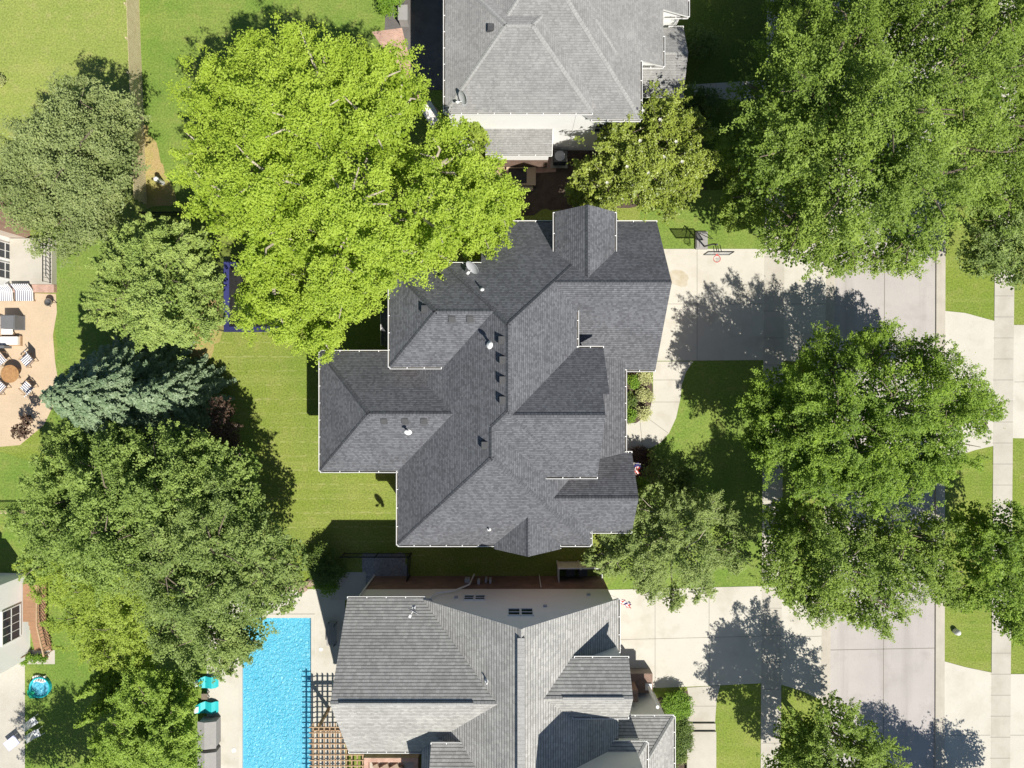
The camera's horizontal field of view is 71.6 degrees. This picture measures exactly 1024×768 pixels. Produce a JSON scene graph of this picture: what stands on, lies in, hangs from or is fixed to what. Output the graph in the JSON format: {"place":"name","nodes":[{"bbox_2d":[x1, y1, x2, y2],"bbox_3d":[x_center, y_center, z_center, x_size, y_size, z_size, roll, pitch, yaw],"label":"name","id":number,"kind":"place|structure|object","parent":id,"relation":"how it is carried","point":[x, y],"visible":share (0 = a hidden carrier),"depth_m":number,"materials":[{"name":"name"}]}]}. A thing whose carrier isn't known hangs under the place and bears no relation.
{"place":"outdoors","nodes":[
{"label":"outdoors","id":0,"kind":"place"},
{"bbox_2d":[0,664,24,767],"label":"patio","id":1,"kind":"structure","parent":0,"point":[12,700],"depth_m":50.98,"materials":[{"name":"concrete"}]},
{"bbox_2d":[0,293,56,446],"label":"patio","id":2,"kind":"structure","parent":0,"point":[38,331],"depth_m":50.98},
{"bbox_2d":[0,283,13,300],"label":"lounge chair","id":3,"kind":"object","parent":2,"relation":"on","point":[6,292],"visible":0.94,"depth_m":50.55,"materials":[{"name":"fabric"}]},
{"bbox_2d":[1,365,19,382],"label":"round table","id":4,"kind":"object","parent":2,"relation":"on","point":[9,373],"visible":1,"depth_m":50.24,"materials":[{"name":"brown wood"}]},
{"bbox_2d":[0,316,22,347],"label":"outdoor sofa","id":5,"kind":"object","parent":2,"relation":"on","point":[8,341],"visible":0.92,"depth_m":50.53,"materials":[{"name":"fabric"}]},
{"bbox_2d":[1,315,24,329],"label":"grill cover","id":6,"kind":"object","parent":2,"relation":"on","point":[15,322],"visible":1,"depth_m":49.95,"materials":[{"name":"grey fabric"}]},
{"bbox_2d":[10,413,33,440],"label":"plum tree","id":7,"kind":"object","parent":2,"relation":"on","point":[21,432],"visible":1,"depth_m":48.81,"materials":[{"name":"brown plant"}]},
{"bbox_2d":[10,283,33,300],"bbox_3d":[-34.766,-6.512,50.495,1.240,0.970,1.175,0,90,0],"label":"lounge chair","id":8,"kind":"object","parent":2,"relation":"on","point":[23,291],"visible":1,"depth_m":50.54,"materials":[{"name":"fabric"}]},
{"bbox_2d":[0,0,145,221],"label":"lawn","id":9,"kind":"structure","parent":0,"point":[38,38],"depth_m":51.00,"materials":[{"name":"green plant"}]},
{"bbox_2d":[0,66,151,269],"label":"shade tree","id":10,"kind":"object","parent":9,"relation":"on","point":[67,156],"visible":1,"depth_m":42.75,"materials":[{"name":"green plant"}]},
{"bbox_2d":[40,222,149,459],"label":"lawn","id":11,"kind":"structure","parent":0,"point":[77,338],"depth_m":50.99,"materials":[{"name":"green plant"}]},
{"bbox_2d":[0,452,222,767],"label":"lawn","id":12,"kind":"structure","parent":0,"point":[61,742],"depth_m":50.99,"materials":[{"name":"green plant"}]},
{"bbox_2d":[21,582,52,657],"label":"wooden deck","id":13,"kind":"structure","parent":12,"relation":"on","point":[34,615],"depth_m":50.15,"materials":[{"name":"beige wood"}]},
{"bbox_2d":[29,676,51,697],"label":"play pool","id":14,"kind":"structure","parent":12,"relation":"on","point":[40,690],"depth_m":50.80,"materials":[{"name":"teal plastic"}]},
{"bbox_2d":[12,544,187,675],"bbox_3d":[-25.288,14.079,46.063,12.198,10.074,9.685,0,90,0],"label":"shade tree","id":15,"kind":"object","parent":12,"relation":"on","point":[115,617],"visible":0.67,"depth_m":43.90,"materials":[{"name":"green plant"}]},
{"bbox_2d":[73,654,129,701],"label":"arborvitae","id":16,"kind":"object","parent":12,"relation":"on","point":[100,681],"visible":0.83,"depth_m":48.52,"materials":[{"name":"green plant"}]},
{"bbox_2d":[73,676,137,728],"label":"arborvitae","id":17,"kind":"object","parent":12,"relation":"on","point":[96,710],"visible":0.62,"depth_m":48.00,"materials":[{"name":"green plant"}]},
{"bbox_2d":[79,656,204,767],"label":"shade tree","id":18,"kind":"object","parent":12,"relation":"on","point":[155,741],"visible":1,"depth_m":43.21,"materials":[{"name":"green plant"}]},
{"bbox_2d":[91,473,308,686],"bbox_3d":[-18.241,11.473,44.986,11.329,12.228,11.685,-43,90,0],"label":"shade tree","id":19,"kind":"object","parent":12,"relation":"on","point":[205,587],"visible":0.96,"depth_m":41.63,"materials":[{"name":"green plant"}]},
{"bbox_2d":[140,0,419,207],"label":"lawn","id":20,"kind":"structure","parent":0,"point":[169,29],"depth_m":51.00,"materials":[{"name":"green plant"}]},
{"bbox_2d":[176,219,429,559],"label":"lawn","id":21,"kind":"structure","parent":0,"point":[273,391],"depth_m":50.99,"materials":[{"name":"green plant"}]},
{"bbox_2d":[80,212,230,359],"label":"shade tree","id":22,"kind":"object","parent":21,"relation":"on","point":[153,322],"visible":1,"depth_m":43.21,"materials":[{"name":"green plant"}]},
{"bbox_2d":[203,395,244,460],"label":"plum tree","id":23,"kind":"object","parent":21,"relation":"on","point":[224,431],"visible":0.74,"depth_m":46.57,"materials":[{"name":"purple plant"}]},
{"bbox_2d":[214,259,275,331],"bbox_3d":[-18.276,-6.139,49.625,4.193,2.750,4.939,0,90,0],"label":"trampoline","id":24,"kind":"object","parent":21,"relation":"on","point":[231,280],"visible":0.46,"depth_m":50.10,"materials":[{"name":"blue plastic"}]},
{"bbox_2d":[162,6,530,367],"bbox_3d":[-9.610,-10.682,42.808,21.370,16.585,19.924,0,90,0],"label":"shade tree","id":25,"kind":"object","parent":21,"relation":"on","point":[369,231],"visible":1,"depth_m":38.96,"materials":[{"name":"green plant"}]},
{"bbox_2d":[340,553,411,557],"bbox_3d":[-9.596,12.139,50.290,4.870,1.420,0.070,0,90,0],"label":"metal fence","id":26,"kind":"object","parent":21,"relation":"on","point":[376,555],"visible":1,"depth_m":50.22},
{"bbox_2d":[330,572,365,599],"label":"side path","id":27,"kind":"structure","parent":0,"point":[353,584],"depth_m":50.97,"materials":[{"name":"concrete"}]},
{"bbox_2d":[364,754,419,767],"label":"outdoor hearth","id":28,"kind":"object","parent":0,"point":[391,760],"visible":0.75,"depth_m":50.00,"materials":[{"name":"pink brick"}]},
{"bbox_2d":[385,0,442,89],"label":"patio","id":29,"kind":"structure","parent":0,"point":[425,28],"depth_m":50.98,"materials":[{"name":"concrete"}]},
{"bbox_2d":[375,0,404,18],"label":"hedge","id":30,"kind":"object","parent":29,"relation":"on","point":[385,9],"visible":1,"depth_m":49.69,"materials":[{"name":"green plant"}]},
{"bbox_2d":[398,5,408,26],"bbox_3d":[-7.686,-26.146,50.460,0.680,1.040,1.080,0,90,0],"label":"storage box","id":31,"kind":"object","parent":29,"relation":"on","point":[403,15],"visible":1,"depth_m":49.94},
{"bbox_2d":[372,28,439,112],"bbox_3d":[-7.326,-22.535,50.974,2.014,0.001,7.484,-30,90,0],"label":"brick edging","id":32,"kind":"object","parent":29,"relation":"on","point":[384,36],"visible":0.33,"depth_m":50.97,"materials":[{"name":"brick"}]},
{"bbox_2d":[330,574,675,767],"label":"house","id":33,"kind":"structure","parent":0,"point":[473,671],"depth_m":42.18,"materials":[{"name":"grey"}]},
{"bbox_2d":[0,0,1023,767],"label":"ground","id":34,"kind":"structure","parent":0,"point":[738,724],"depth_m":51.00,"materials":[{"name":"green plant"}]},
{"bbox_2d":[0,573,29,673],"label":"house","id":35,"kind":"structure","parent":34,"relation":"on","point":[14,638],"depth_m":49.22,"materials":[{"name":"white"}]},
{"bbox_2d":[1,603,20,645],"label":"window","id":36,"kind":"structure","parent":35,"relation":"in","point":[11,617],"depth_m":48.93,"materials":[{"name":"black glass"}]},
{"bbox_2d":[0,197,29,286],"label":"house","id":37,"kind":"structure","parent":34,"relation":"on","point":[6,234],"depth_m":49.86,"materials":[{"name":"grey"}]},
{"bbox_2d":[0,261,9,279],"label":"window","id":38,"kind":"structure","parent":37,"relation":"in","point":[4,266],"depth_m":49.98,"materials":[{"name":"white glass"}]},
{"bbox_2d":[10,237,56,292],"bbox_3d":[-35.340,-8.475,50.263,5.320,1.475,3.850,0,90,0],"label":"raised landing","id":39,"kind":"object","parent":34,"relation":"on","point":[38,275],"visible":0.69,"depth_m":50.45,"materials":[{"name":"concrete"}]},
{"bbox_2d":[39,334,216,460],"bbox_3d":[-25.692,0.890,45.060,9.796,12.121,9.706,0,90,0],"label":"blue spruce","id":40,"kind":"object","parent":34,"relation":"on","point":[87,394],"visible":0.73,"depth_m":44.11,"materials":[{"name":"green plant"}]},
{"bbox_2d":[0,418,261,606],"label":"shade tree","id":41,"kind":"object","parent":34,"relation":"on","point":[147,493],"visible":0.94,"depth_m":41.94,"materials":[{"name":"green plant"}]},
{"bbox_2d":[124,0,146,203],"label":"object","id":42,"kind":"object","parent":34,"relation":"on","point":[132,38],"visible":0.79,"depth_m":50.19,"materials":[{"name":"brown wood"}]},
{"bbox_2d":[142,125,180,208],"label":"bare earth","id":43,"kind":"structure","parent":34,"relation":"on","point":[157,193],"depth_m":50.99,"materials":[{"name":"soil"}]},
{"bbox_2d":[126,354,236,435],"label":"blue spruce","id":44,"kind":"object","parent":34,"relation":"on","point":[182,395],"visible":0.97,"depth_m":47.18,"materials":[{"name":"green plant"}]},
{"bbox_2d":[189,275,223,362],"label":"bare earth","id":45,"kind":"structure","parent":34,"relation":"on","point":[199,351],"depth_m":50.99,"materials":[{"name":"soil"}]},
{"bbox_2d":[207,589,344,767],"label":"pool deck","id":46,"kind":"structure","parent":34,"relation":"on","point":[325,610],"depth_m":50.97,"materials":[{"name":"concrete"}]},
{"bbox_2d":[194,701,218,713],"bbox_3d":[-21.809,23.130,50.615,1.512,0.730,0.840,0,90,0],"label":"pool chair","id":47,"kind":"object","parent":46,"relation":"on","point":[208,707],"visible":0.98,"depth_m":50.70,"materials":[{"name":"fabric"}]},
{"bbox_2d":[194,676,218,688],"bbox_3d":[-21.809,21.334,50.615,1.512,0.730,0.840,0,90,0],"label":"pool chair","id":48,"kind":"object","parent":46,"relation":"on","point":[207,682],"visible":0.71,"depth_m":50.72,"materials":[{"name":"fabric"}]},
{"bbox_2d":[197,716,220,749],"bbox_3d":[-21.513,24.746,50.420,1.321,1.100,1.896,0,90,0],"label":"deck box","id":49,"kind":"object","parent":46,"relation":"on","point":[209,727],"visible":0.88,"depth_m":50.00,"materials":[{"name":"plastic"}]},
{"bbox_2d":[197,746,220,767],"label":"deck box","id":50,"kind":"object","parent":46,"relation":"on","point":[211,758],"visible":0.81,"depth_m":50.01,"materials":[{"name":"plastic"}]},
{"bbox_2d":[239,614,314,767],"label":"swimming pool","id":51,"kind":"structure","parent":46,"relation":"in","point":[276,698],"depth_m":51.30,"materials":[{"name":"liquid"}]},
{"bbox_2d":[326,622,336,646],"bbox_3d":[-12.848,17.814,50.535,0.720,0.870,1.600,0,90,0],"label":"garden bench","id":52,"kind":"object","parent":46,"relation":"on","point":[334,634],"visible":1,"depth_m":50.53,"materials":[{"name":"metal"}]},
{"bbox_2d":[309,707,363,767],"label":"pergola","id":53,"kind":"object","parent":46,"relation":"on","point":[318,728],"visible":0.68,"depth_m":47.60,"materials":[{"name":"beige wood"}]},
{"bbox_2d":[304,541,350,593],"bbox_3d":[-13.096,12.851,49.954,2.957,2.127,3.516,-31,90,0],"label":"shrub","id":54,"kind":"object","parent":34,"relation":"on","point":[322,568],"visible":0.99,"depth_m":49.56,"materials":[{"name":"green plant"}]},
{"bbox_2d":[316,581,339,597],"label":"shrub","id":55,"kind":"object","parent":34,"relation":"on","point":[328,590],"visible":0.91,"depth_m":49.88,"materials":[{"name":"green plant"}]},
{"bbox_2d":[362,554,408,582],"bbox_3d":[-9.039,13.223,50.988,3.554,0.001,2.236,0,90,0],"label":"gravel patch","id":56,"kind":"object","parent":34,"relation":"on","point":[371,567],"visible":0.58,"depth_m":50.99,"materials":[{"name":"gravel"}]},
{"bbox_2d":[422,101,440,127],"bbox_3d":[-5.747,-19.107,50.525,0.878,0.950,1.510,-30,90,0],"label":"storage box","id":57,"kind":"object","parent":34,"relation":"on","point":[432,115],"visible":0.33,"depth_m":50.05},
{"bbox_2d":[463,121,491,153],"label":"young tree","id":58,"kind":"object","parent":34,"relation":"on","point":[477,132],"visible":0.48,"depth_m":46.12,"materials":[{"name":"green plant"}]},
{"bbox_2d":[319,205,671,556],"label":"house","id":59,"kind":"structure","parent":34,"relation":"on","point":[485,405],"depth_m":42.03,"materials":[{"name":"grey"}]},
{"bbox_2d":[514,157,561,215],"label":"bare earth","id":60,"kind":"structure","parent":34,"relation":"on","point":[544,193],"depth_m":50.99,"materials":[{"name":"soil"}]},
{"bbox_2d":[443,0,689,166],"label":"house","id":61,"kind":"structure","parent":34,"relation":"on","point":[537,82],"depth_m":43.44,"materials":[{"name":"grey"}]},
{"bbox_2d":[556,560,602,581],"bbox_3d":[4.750,13.205,49.960,3.180,2.080,1.090,0,90,0],"label":"fence enclosure","id":62,"kind":"object","parent":34,"relation":"on","point":[577,564],"visible":0.75,"depth_m":49.80,"materials":[{"name":"wood"}]},
{"bbox_2d":[558,101,706,210],"bbox_3d":[8.648,-16.292,50.988,10.686,0.001,8.497,0,90,0],"label":"planting bed","id":63,"kind":"object","parent":34,"relation":"on","point":[564,174],"visible":0.21,"depth_m":50.99,"materials":[{"name":"soil"}]},
{"bbox_2d":[551,150,566,167],"bbox_3d":[3.376,-16.090,50.509,1.200,0.941,1.200,0,90,0],"label":"air conditioner","id":64,"kind":"object","parent":63,"relation":"on","point":[558,158],"visible":1,"depth_m":50.08,"materials":[{"name":"metal"}]},
{"bbox_2d":[564,155,594,206],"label":"young tree","id":65,"kind":"object","parent":63,"relation":"on","point":[575,189],"visible":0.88,"depth_m":46.66,"materials":[{"name":"green plant"}]},
{"bbox_2d":[573,78,723,227],"bbox_3d":[8.553,-14.612,46.816,9.314,8.567,8.886,0,90,0],"label":"magnolia tree","id":66,"kind":"object","parent":63,"relation":"on","point":[654,171],"visible":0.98,"depth_m":44.47,"materials":[{"name":"green plant"}]},
{"bbox_2d":[679,81,705,109],"bbox_3d":[12.664,-20.297,50.268,2.148,1.496,2.111,0,90,0],"label":"shrub","id":67,"kind":"object","parent":63,"relation":"on","point":[691,88],"visible":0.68,"depth_m":49.93,"materials":[{"name":"green plant"}]},
{"bbox_2d":[683,82,726,125],"bbox_3d":[13.589,-19.669,50.117,3.373,1.804,2.986,-16,90,0],"label":"shrub","id":68,"kind":"object","parent":63,"relation":"on","point":[710,103],"visible":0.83,"depth_m":49.75,"materials":[{"name":"green plant"}]},
{"bbox_2d":[627,372,652,422],"bbox_3d":[8.871,0.970,50.982,2.514,0.001,3.807,0,90,0],"label":"planting bed","id":69,"kind":"object","parent":34,"relation":"on","point":[642,404],"visible":0.25,"depth_m":50.98,"materials":[{"name":"plant"}]},
{"bbox_2d":[635,386,655,402],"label":"hydrangea","id":70,"kind":"object","parent":69,"relation":"on","point":[648,395],"visible":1,"depth_m":50.36,"materials":[{"name":"green plant"}]},
{"bbox_2d":[634,454,661,490],"bbox_3d":[9.271,6.193,50.982,3.819,0.001,3.013,0,90,0],"label":"planting bed","id":71,"kind":"object","parent":34,"relation":"on","point":[641,468],"visible":0.03,"depth_m":50.98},
{"bbox_2d":[640,447,683,487],"bbox_3d":[10.609,6.069,50.075,3.212,1.885,2.787,23,90,0],"label":"shrub","id":72,"kind":"object","parent":71,"relation":"on","point":[666,472],"visible":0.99,"depth_m":49.56,"materials":[{"name":"green plant"}]},
{"bbox_2d":[599,452,742,588],"bbox_3d":[11.388,9.711,50.986,10.417,0.001,10.074,0,90,0],"label":"planting bed","id":73,"kind":"object","parent":34,"relation":"on","point":[703,487],"visible":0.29,"depth_m":50.99,"materials":[{"name":"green plant"}]},
{"bbox_2d":[580,483,764,612],"bbox_3d":[10.337,10.694,46.617,11.760,8.967,8.835,0,90,0],"label":"front garden tree","id":74,"kind":"object","parent":73,"relation":"on","point":[666,551],"visible":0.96,"depth_m":45.48,"materials":[{"name":"green plant"}]},
{"bbox_2d":[668,459,702,505],"bbox_3d":[12.133,7.051,49.985,2.458,2.063,3.577,0,90,0],"label":"shrub","id":75,"kind":"object","parent":73,"relation":"on","point":[685,477],"visible":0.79,"depth_m":49.52,"materials":[{"name":"green plant"}]},
{"bbox_2d":[657,691,689,767],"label":"planting bed","id":76,"kind":"object","parent":34,"relation":"on","point":[679,765],"visible":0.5,"depth_m":50.98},
{"bbox_2d":[660,690,694,721],"bbox_3d":[11.660,22.690,50.214,2.518,1.606,2.335,0,90,0],"label":"shrub","id":77,"kind":"object","parent":76,"relation":"on","point":[676,705],"visible":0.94,"depth_m":49.78,"materials":[{"name":"green plant"}]},
{"bbox_2d":[676,714,694,764],"bbox_3d":[11.868,25.000,50.249,2.564,1.546,3.678,-24,90,0],"label":"hedge","id":78,"kind":"object","parent":76,"relation":"on","point":[684,730],"visible":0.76,"depth_m":49.90,"materials":[{"name":"green plant"}]},
{"bbox_2d":[821,601,830,699],"bbox_3d":[22.555,18.209,50.977,0.646,0.045,8.980,1,90,0],"label":"gutter strip","id":79,"kind":"object","parent":34,"relation":"on","point":[825,661],"visible":0.45,"depth_m":50.96,"materials":[{"name":"concrete"}]},
{"bbox_2d":[825,242,835,371],"bbox_3d":[22.860,-5.603,50.977,0.646,0.045,9.483,1,90,0],"label":"gutter strip","id":80,"kind":"object","parent":34,"relation":"on","point":[830,300],"visible":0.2,"depth_m":50.96,"materials":[{"name":"concrete"}]},
{"bbox_2d":[756,689,912,767],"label":"street tree","id":81,"kind":"object","parent":34,"relation":"on","point":[807,742],"visible":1,"depth_m":44.39,"materials":[{"name":"green plant"}]},
{"bbox_2d":[748,496,969,642],"bbox_3d":[21.413,11.493,45.705,14.044,10.791,9.197,0,90,0],"label":"street tree","id":82,"kind":"object","parent":34,"relation":"on","point":[837,542],"visible":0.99,"depth_m":43.48,"materials":[{"name":"green plant"}]},
{"bbox_2d":[707,0,1023,281],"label":"street tree","id":83,"kind":"object","parent":34,"relation":"on","point":[800,140],"visible":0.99,"depth_m":39.01,"materials":[{"name":"green plant"}]},
{"bbox_2d":[733,312,1009,521],"bbox_3d":[22.433,1.766,44.801,17.039,12.598,12.800,0,90,0],"label":"street tree","id":84,"kind":"object","parent":34,"relation":"on","point":[802,401],"visible":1,"depth_m":42.14,"materials":[{"name":"green plant"}]},
{"bbox_2d":[935,5,945,767],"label":"kerb","id":85,"kind":"structure","parent":34,"relation":"on","point":[940,610],"depth_m":50.89,"materials":[{"name":"concrete"}]},
{"bbox_2d":[947,498,1023,650],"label":"street tree","id":86,"kind":"object","parent":34,"relation":"on","point":[994,579],"visible":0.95,"depth_m":44.05,"materials":[{"name":"green plant"}]},
{"bbox_2d":[954,180,1023,289],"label":"street tree","id":87,"kind":"object","parent":34,"relation":"on","point":[1005,254],"visible":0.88,"depth_m":44.46,"materials":[{"name":"green plant"}]},
{"bbox_2d":[483,158,555,174],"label":"patio","id":88,"kind":"structure","parent":0,"point":[548,168],"depth_m":50.98,"materials":[{"name":"wood"}]},
{"bbox_2d":[506,167,535,190],"bbox_3d":[0.650,-14.675,50.833,2.100,0.295,1.650,0,90,0],"label":"step landing","id":89,"kind":"object","parent":88,"relation":"on","point":[527,178],"visible":0.66,"depth_m":50.70,"materials":[{"name":"brown wood"}]},
{"bbox_2d":[627,361,692,451],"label":"garden path","id":90,"kind":"structure","parent":0,"point":[668,379],"depth_m":50.98,"materials":[{"name":"concrete"}]},
{"bbox_2d":[609,586,761,687],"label":"driveway","id":91,"kind":"structure","parent":0,"point":[718,641],"depth_m":50.97,"materials":[{"name":"concrete"}]},
{"bbox_2d":[608,360,762,589],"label":"lawn","id":92,"kind":"structure","parent":0,"point":[710,424],"depth_m":51.00,"materials":[{"name":"green plant"}]},
{"bbox_2d":[686,730,715,767],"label":"garden path","id":93,"kind":"structure","parent":0,"point":[702,754],"depth_m":50.68,"materials":[{"name":"concrete"}]},
{"bbox_2d":[640,190,764,248],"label":"lawn","id":94,"kind":"structure","parent":0,"point":[700,214],"depth_m":51.00,"materials":[{"name":"green plant"}]},
{"bbox_2d":[695,232,733,261],"bbox_3d":[13.845,-9.547,48.995,1.760,3.950,2.689,0,90,0],"label":"basketball hoop","id":95,"kind":"object","parent":94,"relation":"on","point":[701,240],"visible":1,"depth_m":50.66,"materials":[{"name":"white metal"}]},
{"bbox_2d":[687,686,719,721],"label":"garden path","id":96,"kind":"structure","parent":0,"point":[704,698],"depth_m":50.98,"materials":[{"name":"concrete"}]},
{"bbox_2d":[643,0,766,189],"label":"lawn","id":97,"kind":"structure","parent":0,"point":[738,24],"depth_m":50.99,"materials":[{"name":"green plant"}]},
{"bbox_2d":[685,19,720,62],"bbox_3d":[13.113,-24.072,50.038,3.252,1.958,2.980,0,90,0],"label":"shrub","id":98,"kind":"object","parent":97,"relation":"on","point":[708,42],"visible":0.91,"depth_m":49.61,"materials":[{"name":"green plant"}]},
{"bbox_2d":[657,249,764,360],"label":"driveway","id":99,"kind":"structure","parent":0,"point":[715,311],"depth_m":50.97,"materials":[{"name":"concrete"}]},
{"bbox_2d":[669,270,688,286],"bbox_3d":[11.986,-7.587,50.969,1.417,0.001,1.244,0,90,0],"label":"stained concrete","id":100,"kind":"object","parent":99,"relation":"on","point":[680,278],"visible":0.86,"depth_m":50.97,"materials":[{"name":"concrete"}]},
{"bbox_2d":[687,80,768,100],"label":"front path","id":101,"kind":"structure","parent":0,"point":[723,86],"depth_m":50.97,"materials":[{"name":"concrete"}]},
{"bbox_2d":[761,0,784,767],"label":"pavement","id":102,"kind":"structure","parent":0,"point":[771,642],"depth_m":50.97,"materials":[{"name":"concrete"}]},
{"bbox_2d":[781,576,821,698],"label":"driveway","id":103,"kind":"structure","parent":0,"point":[801,654],"depth_m":50.97,"materials":[{"name":"concrete"}]},
{"bbox_2d":[783,242,826,367],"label":"driveway","id":104,"kind":"structure","parent":0,"point":[804,304],"depth_m":50.97,"materials":[{"name":"concrete"}]},
{"bbox_2d":[829,0,935,767],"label":"street","id":105,"kind":"structure","parent":0,"point":[889,684],"depth_m":50.99,"materials":[{"name":"concrete"}]},
{"bbox_2d":[945,662,991,767],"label":"driveway","id":106,"kind":"structure","parent":0,"point":[967,717],"depth_m":50.97,"materials":[{"name":"concrete"}]},
{"bbox_2d":[945,311,993,456],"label":"driveway","id":107,"kind":"structure","parent":0,"point":[966,332],"depth_m":50.97,"materials":[{"name":"concrete"}]},
{"bbox_2d":[991,0,1016,767],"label":"pavement","id":108,"kind":"structure","parent":0,"point":[1002,492],"depth_m":50.97,"materials":[{"name":"concrete"}]},
{"bbox_2d":[1010,674,1023,767],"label":"driveway","id":109,"kind":"structure","parent":0,"point":[1017,727],"depth_m":50.97,"materials":[{"name":"concrete"}]},
{"bbox_2d":[1013,325,1023,437],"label":"driveway","id":110,"kind":"structure","parent":0,"point":[1018,398],"depth_m":50.97,"materials":[{"name":"concrete"}]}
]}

